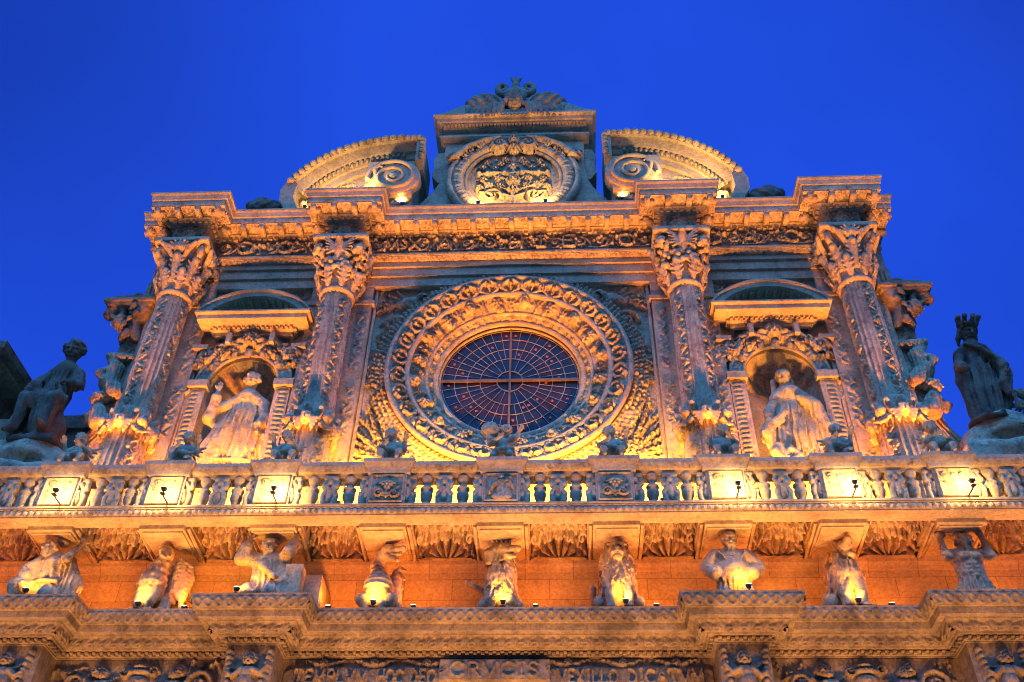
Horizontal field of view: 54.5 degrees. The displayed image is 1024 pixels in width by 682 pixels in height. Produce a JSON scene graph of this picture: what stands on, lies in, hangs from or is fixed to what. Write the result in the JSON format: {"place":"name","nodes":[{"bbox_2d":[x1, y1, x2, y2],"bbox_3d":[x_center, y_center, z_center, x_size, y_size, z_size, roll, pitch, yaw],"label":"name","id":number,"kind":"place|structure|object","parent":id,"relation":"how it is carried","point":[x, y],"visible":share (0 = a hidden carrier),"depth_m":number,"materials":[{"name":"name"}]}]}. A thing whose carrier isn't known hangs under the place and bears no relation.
{"place":"outdoors","nodes":[
{"label":"outdoors","id":0,"kind":"place"},
{"bbox_2d":[0,341,31,418],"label":"wing building","id":1,"kind":"structure","parent":0,"point":[15,379],"depth_m":20.79,"materials":[{"name":"stone"}]},
{"bbox_2d":[0,0,1023,437],"label":"sky","id":2,"kind":"structure","parent":0,"point":[106,105],"materials":[{"name":"blue"}]},
{"bbox_3d":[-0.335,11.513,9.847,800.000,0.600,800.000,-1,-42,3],"label":"ground","id":3,"kind":"structure","parent":0,"visible":0},
{"bbox_2d":[0,414,89,447],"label":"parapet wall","id":4,"kind":"structure","parent":3,"relation":"on","point":[75,425],"depth_m":19.59,"materials":[{"name":"stone"}]},
{"bbox_2d":[0,77,1023,681],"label":"church facade","id":5,"kind":"structure","parent":3,"relation":"on","point":[672,305],"depth_m":18.86,"materials":[{"name":"stone"}]},
{"bbox_2d":[22,587,28,593],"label":"floodlight","id":6,"kind":"object","parent":5,"relation":"on","point":[25,589],"visible":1,"depth_m":14.74,"materials":[{"name":"black metal"}]},
{"bbox_2d":[0,433,61,506],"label":"scrolled block","id":7,"kind":"structure","parent":5,"relation":"attached to","point":[26,452],"depth_m":17.96,"materials":[{"name":"stone"}]},
{"bbox_2d":[1,338,86,449],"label":"statue","id":8,"kind":"object","parent":7,"relation":"on","point":[43,402],"visible":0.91,"depth_m":18.60,"materials":[{"name":"stone"}]},
{"bbox_2d":[7,535,89,594],"bbox_3d":[-7.169,3.567,15.414,1.023,1.366,0.659,-1,-42,3],"label":"statue","id":9,"kind":"object","parent":5,"relation":"on","point":[52,568],"visible":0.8,"depth_m":15.34,"materials":[{"name":"stone"}]},
{"bbox_2d":[133,601,141,608],"bbox_3d":[-5.650,3.986,14.980,0.084,0.115,0.072,-1,-42,3],"label":"floodlight","id":10,"kind":"object","parent":5,"relation":"on","point":[138,603],"visible":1,"depth_m":14.97,"materials":[{"name":"black metal"}]},
{"bbox_2d":[128,545,194,608],"bbox_3d":[-5.425,3.804,15.621,0.875,1.275,0.697,-1,-42,3],"label":"statue","id":11,"kind":"object","parent":5,"relation":"on","point":[163,581],"visible":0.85,"depth_m":15.46,"materials":[{"name":"stone"}]},
{"bbox_2d":[192,372,269,463],"bbox_3d":[-5.347,1.619,19.075,1.362,2.557,0.614,-1,-42,3],"label":"statue","id":12,"kind":"object","parent":5,"relation":"on","point":[236,434],"visible":0.7,"depth_m":18.87,"materials":[{"name":"stone"}]},
{"bbox_2d":[232,586,239,592],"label":"floodlight","id":13,"kind":"object","parent":5,"relation":"on","point":[236,589],"visible":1,"depth_m":14.58,"materials":[{"name":"black metal"}]},
{"bbox_2d":[234,533,301,592],"bbox_3d":[-3.799,3.506,15.274,0.993,1.396,0.539,-1,-42,3],"label":"statue","id":14,"kind":"object","parent":5,"relation":"on","point":[267,565],"visible":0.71,"depth_m":15.28,"materials":[{"name":"stone"}]},
{"bbox_2d":[370,600,375,606],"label":"floodlight","id":15,"kind":"object","parent":5,"relation":"on","point":[373,602],"visible":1,"depth_m":14.80,"materials":[{"name":"black metal"}]},
{"bbox_2d":[355,544,406,607],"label":"statue","id":16,"kind":"object","parent":5,"relation":"on","point":[382,587],"visible":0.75,"depth_m":15.20,"materials":[{"name":"stone"}]},
{"bbox_2d":[465,539,523,606],"bbox_3d":[-0.263,3.703,15.330,0.916,1.281,0.611,-1,-42,3],"label":"statue","id":17,"kind":"object","parent":5,"relation":"on","point":[500,579],"visible":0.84,"depth_m":15.21,"materials":[{"name":"stone"}]},
{"bbox_2d":[500,599,505,606],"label":"floodlight","id":18,"kind":"object","parent":5,"relation":"on","point":[502,601],"visible":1,"depth_m":14.71,"materials":[{"name":"black metal"}]},
{"bbox_2d":[370,272,648,460],"bbox_3d":[-0.057,0.599,19.726,5.524,5.534,0.686,-1,-42,3],"label":"rose window","id":19,"kind":"structure","parent":5,"relation":"in","point":[560,393],"depth_m":19.89,"materials":[{"name":"stone"}]},
{"bbox_2d":[0,451,1023,508],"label":"balustrade","id":20,"kind":"object","parent":5,"relation":"on","point":[828,476],"visible":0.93,"depth_m":15.60,"materials":[{"name":"stone"}]},
{"bbox_2d":[51,488,60,503],"bbox_3d":[-7.126,2.497,15.652,0.084,0.139,0.463,-1,-42,3],"label":"floodlight","id":21,"kind":"object","parent":20,"relation":"attached to","point":[55,491],"visible":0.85,"depth_m":15.51,"materials":[{"name":"black metal"}]},
{"bbox_2d":[57,432,100,461],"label":"cherub statue","id":22,"kind":"object","parent":20,"relation":"on","point":[80,451],"visible":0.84,"depth_m":16.43,"materials":[{"name":"stone"}]},
{"bbox_2d":[160,486,167,503],"bbox_3d":[-5.408,2.467,15.571,0.084,0.139,0.463,-1,-42,3],"label":"floodlight","id":23,"kind":"object","parent":20,"relation":"attached to","point":[163,489],"visible":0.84,"depth_m":15.43,"materials":[{"name":"black metal"}]},
{"bbox_2d":[166,431,206,459],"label":"cherub statue","id":24,"kind":"object","parent":20,"relation":"on","point":[186,451],"visible":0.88,"depth_m":16.37,"materials":[{"name":"stone"}]},
{"bbox_2d":[270,485,276,501],"bbox_3d":[-3.680,2.437,15.489,0.084,0.139,0.463,-1,-42,3],"label":"floodlight","id":25,"kind":"object","parent":20,"relation":"attached to","point":[273,487],"visible":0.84,"depth_m":15.35,"materials":[{"name":"black metal"}]},
{"bbox_2d":[269,429,306,458],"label":"cherub statue","id":26,"kind":"object","parent":20,"relation":"on","point":[289,448],"visible":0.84,"depth_m":16.25,"materials":[{"name":"stone"}]},
{"bbox_2d":[376,428,410,457],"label":"cherub statue","id":27,"kind":"object","parent":20,"relation":"on","point":[389,447],"visible":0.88,"depth_m":16.18,"materials":[{"name":"stone"}]},
{"bbox_2d":[481,421,523,455],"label":"cherub statue","id":28,"kind":"object","parent":20,"relation":"on","point":[498,438],"visible":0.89,"depth_m":16.25,"materials":[{"name":"stone"}]},
{"bbox_2d":[595,425,629,454],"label":"cherub statue","id":29,"kind":"object","parent":20,"relation":"on","point":[609,444],"visible":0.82,"depth_m":16.01,"materials":[{"name":"stone"}]},
{"bbox_2d":[705,424,739,453],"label":"cherub statue","id":30,"kind":"object","parent":20,"relation":"on","point":[722,444],"visible":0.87,"depth_m":15.93,"materials":[{"name":"stone"}]},
{"bbox_2d":[735,480,740,497],"bbox_3d":[3.431,2.313,15.152,0.084,0.139,0.463,-1,-42,3],"label":"floodlight","id":31,"kind":"object","parent":20,"relation":"attached to","point":[737,483],"visible":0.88,"depth_m":15.02,"materials":[{"name":"black metal"}]},
{"bbox_2d":[816,423,854,451],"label":"cherub statue","id":32,"kind":"object","parent":20,"relation":"on","point":[833,442],"visible":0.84,"depth_m":15.84,"materials":[{"name":"stone"}]},
{"bbox_2d":[851,479,858,496],"bbox_3d":[5.169,2.282,15.070,0.084,0.139,0.463,-1,-42,3],"label":"floodlight","id":33,"kind":"object","parent":20,"relation":"attached to","point":[854,481],"visible":0.87,"depth_m":14.93,"materials":[{"name":"black metal"}]},
{"bbox_2d":[914,421,956,450],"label":"cherub statue","id":34,"kind":"object","parent":20,"relation":"on","point":[934,440],"visible":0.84,"depth_m":15.75,"materials":[{"name":"stone"}]},
{"bbox_2d":[968,478,976,495],"bbox_3d":[6.896,2.252,14.988,0.084,0.139,0.463,-1,-42,3],"label":"floodlight","id":35,"kind":"object","parent":20,"relation":"attached to","point":[972,481],"visible":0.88,"depth_m":14.85,"materials":[{"name":"black metal"}]},
{"bbox_2d":[589,541,644,605],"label":"statue","id":36,"kind":"object","parent":5,"relation":"on","point":[617,571],"visible":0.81,"depth_m":15.08,"materials":[{"name":"stone"}]},
{"bbox_2d":[623,598,628,605],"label":"floodlight","id":37,"kind":"object","parent":5,"relation":"on","point":[625,600],"visible":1,"depth_m":14.63,"materials":[{"name":"black metal"}]},
{"bbox_2d":[699,530,765,589],"bbox_3d":[3.320,3.422,14.938,0.998,1.341,0.489,-1,-42,3],"label":"statue","id":38,"kind":"object","parent":5,"relation":"on","point":[729,566],"visible":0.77,"depth_m":14.81,"materials":[{"name":"stone"}]},
{"bbox_2d":[745,583,751,589],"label":"floodlight","id":39,"kind":"object","parent":5,"relation":"on","point":[748,585],"visible":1,"depth_m":14.23,"materials":[{"name":"black metal"}]},
{"bbox_2d":[770,441,802,456],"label":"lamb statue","id":40,"kind":"object","parent":5,"relation":"on","point":[778,449],"visible":0.5,"depth_m":17.50,"materials":[{"name":"stone"}]},
{"bbox_2d":[760,369,833,456],"bbox_3d":[5.268,1.513,18.508,1.368,2.431,0.640,-1,-42,3],"label":"statue","id":41,"kind":"object","parent":5,"relation":"on","point":[796,417],"visible":0.62,"depth_m":18.32,"materials":[{"name":"stone"}]},
{"bbox_2d":[822,535,873,604],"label":"statue","id":42,"kind":"object","parent":5,"relation":"on","point":[844,579],"visible":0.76,"depth_m":14.92,"materials":[{"name":"stone"}]},
{"bbox_2d":[855,597,862,604],"bbox_3d":[5.057,3.800,14.473,0.084,0.115,0.072,-1,-42,3],"label":"floodlight","id":43,"kind":"object","parent":5,"relation":"on","point":[857,599],"visible":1,"depth_m":14.47,"materials":[{"name":"black metal"}]},
{"bbox_2d":[934,531,996,588],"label":"statue","id":44,"kind":"object","parent":5,"relation":"on","point":[965,559],"visible":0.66,"depth_m":14.79,"materials":[{"name":"stone"}]},
{"bbox_2d":[960,409,1023,496],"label":"scrolled block","id":45,"kind":"structure","parent":5,"relation":"attached to","point":[1002,435],"depth_m":17.21,"materials":[{"name":"stone"}]},
{"bbox_2d":[953,313,1013,428],"bbox_3d":[8.669,0.525,18.426,1.085,2.581,0.792,-1,-42,3],"label":"statue","id":46,"kind":"object","parent":45,"relation":"on","point":[986,393],"visible":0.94,"depth_m":18.16,"materials":[{"name":"stone"}]},
{"bbox_2d":[1012,388,1023,414],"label":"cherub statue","id":47,"kind":"object","parent":45,"relation":"on","point":[1018,405],"visible":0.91,"depth_m":17.71,"materials":[{"name":"stone"}]}
]}

